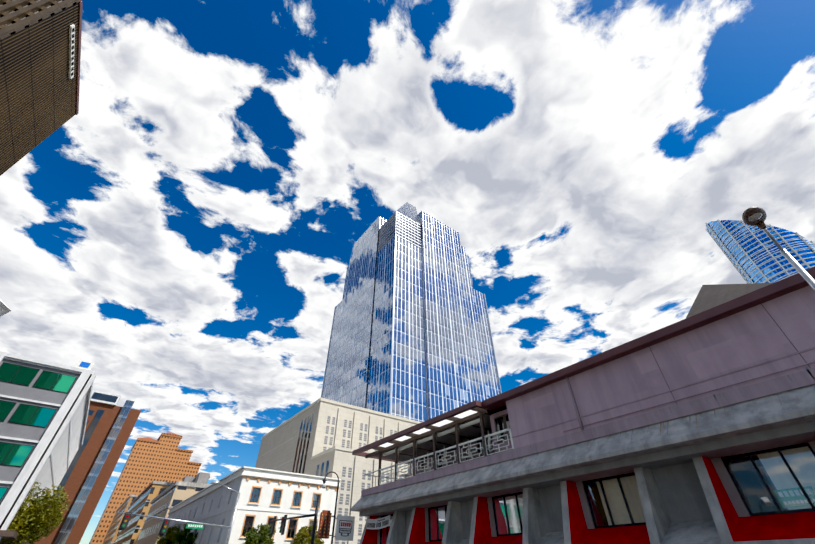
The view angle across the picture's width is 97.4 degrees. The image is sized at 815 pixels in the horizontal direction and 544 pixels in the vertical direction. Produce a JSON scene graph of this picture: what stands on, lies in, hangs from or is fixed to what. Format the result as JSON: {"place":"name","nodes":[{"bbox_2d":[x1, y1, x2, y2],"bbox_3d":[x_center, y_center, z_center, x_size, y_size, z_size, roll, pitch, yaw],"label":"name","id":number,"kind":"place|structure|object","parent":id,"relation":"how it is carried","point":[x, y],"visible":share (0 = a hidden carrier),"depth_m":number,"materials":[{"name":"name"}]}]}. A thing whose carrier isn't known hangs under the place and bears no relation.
{"place":"outdoors","nodes":[
{"label":"outdoors","id":0,"kind":"place"},
{"bbox_2d":[0,299,10,316],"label":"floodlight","id":1,"kind":"object","parent":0,"point":[4,309],"visible":1,"depth_m":6.12,"materials":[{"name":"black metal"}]},
{"bbox_2d":[23,505,52,543],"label":"tree leaves","id":2,"kind":"object","parent":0,"point":[30,529],"depth_m":38.40,"materials":[{"name":"green plant"}]},
{"bbox_2d":[26,526,50,543],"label":"tree leaves","id":3,"kind":"object","parent":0,"point":[39,535],"depth_m":45.12,"materials":[{"name":"green plant"}]},
{"bbox_2d":[0,0,82,175],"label":"office building","id":4,"kind":"structure","parent":0,"point":[40,49],"depth_m":21.33,"materials":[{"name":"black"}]},
{"bbox_2d":[0,0,814,543],"label":"sky","id":5,"kind":"structure","parent":0,"point":[189,234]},
{"bbox_2d":[321,202,501,426],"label":"glass tower","id":6,"kind":"structure","parent":0,"point":[411,336],"depth_m":123.14,"materials":[{"name":"glass"}]},
{"bbox_2d":[351,267,814,543],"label":"bar building","id":7,"kind":"structure","parent":0,"point":[696,425],"depth_m":13.12,"materials":[{"name":"concrete"}]},
{"bbox_2d":[366,514,390,529],"bbox_3d":[-1.771,16.445,23.520,0.408,0.865,2.916,25,-46,-27],"label":"banner","id":8,"kind":"object","parent":7,"relation":"attached to","point":[379,523],"visible":1,"depth_m":23.32,"materials":[{"name":"white fabric"}]},
{"bbox_2d":[352,400,513,485],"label":"roof terrace","id":9,"kind":"structure","parent":7,"relation":"on","point":[464,413],"depth_m":22.04,"materials":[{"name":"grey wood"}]},
{"bbox_2d":[705,219,814,283],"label":"blue glass tower","id":10,"kind":"structure","parent":0,"point":[753,254],"depth_m":249.62,"materials":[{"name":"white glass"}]},
{"label":"ground","id":11,"kind":"structure","parent":0,"visible":0},
{"bbox_2d":[89,432,209,543],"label":"high-rise building","id":12,"kind":"structure","parent":11,"relation":"on","point":[163,457],"depth_m":265.07,"materials":[{"name":"red tile"}]},
{"bbox_3d":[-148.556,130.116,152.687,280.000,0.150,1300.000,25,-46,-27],"label":"pavements","id":13,"kind":"structure","parent":0,"visible":0},
{"bbox_2d":[0,482,69,543],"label":"tree leaves","id":14,"kind":"object","parent":13,"relation":"on","point":[21,520],"depth_m":34.37,"materials":[{"name":"green plant"}]},
{"bbox_2d":[0,351,95,543],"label":"green glass office","id":15,"kind":"structure","parent":13,"relation":"on","point":[44,407],"depth_m":35.21,"materials":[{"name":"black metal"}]},
{"bbox_2d":[34,390,141,543],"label":"brown brick tower","id":16,"kind":"structure","parent":13,"relation":"on","point":[110,424],"depth_m":105.84,"materials":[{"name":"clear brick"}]},
{"bbox_2d":[102,472,211,543],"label":"street buildings","id":17,"kind":"structure","parent":13,"relation":"on","point":[157,498],"depth_m":94.42,"materials":[{"name":"concrete"}]},
{"bbox_2d":[156,524,180,543],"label":"tree leaves","id":18,"kind":"object","parent":13,"relation":"on","point":[171,534],"depth_m":56.46,"materials":[{"name":"green plant"}]},
{"bbox_2d":[117,481,240,543],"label":"signal pole","id":19,"kind":"object","parent":13,"relation":"on","point":[164,526],"visible":1,"depth_m":35.47,"materials":[{"name":"metal"}]},
{"bbox_2d":[171,521,199,543],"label":"tree leaves","id":20,"kind":"object","parent":13,"relation":"on","point":[181,535],"depth_m":47.55,"materials":[{"name":"green plant"}]},
{"bbox_2d":[162,466,340,543],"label":"white corner building","id":21,"kind":"structure","parent":13,"relation":"on","point":[266,496],"depth_m":43.08,"materials":[{"name":"paint"}]},
{"bbox_2d":[244,523,275,543],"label":"tree leaves","id":22,"kind":"object","parent":13,"relation":"on","point":[252,536],"depth_m":37.56,"materials":[{"name":"green plant"}]},
{"bbox_2d":[268,495,319,543],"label":"signal pole","id":23,"kind":"object","parent":13,"relation":"on","point":[282,526],"visible":1,"depth_m":28.57,"materials":[{"name":"black metal"}]},
{"bbox_2d":[290,525,323,543],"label":"tree leaves","id":24,"kind":"object","parent":13,"relation":"on","point":[302,534],"depth_m":40.28,"materials":[{"name":"green plant"}]},
{"bbox_2d":[317,471,354,543],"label":"corner post and signs","id":25,"kind":"object","parent":13,"relation":"on","point":[344,527],"visible":1,"depth_m":24.13,"materials":[{"name":"black metal"}]},
{"bbox_2d":[255,398,433,543],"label":"building","id":26,"kind":"structure","parent":13,"relation":"on","point":[323,437],"depth_m":62.09,"materials":[{"name":"stone"}]},
{"bbox_2d":[742,207,814,289],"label":"street light","id":27,"kind":"object","parent":13,"relation":"on","point":[754,216],"visible":1,"depth_m":9.36,"materials":[{"name":"metal"}]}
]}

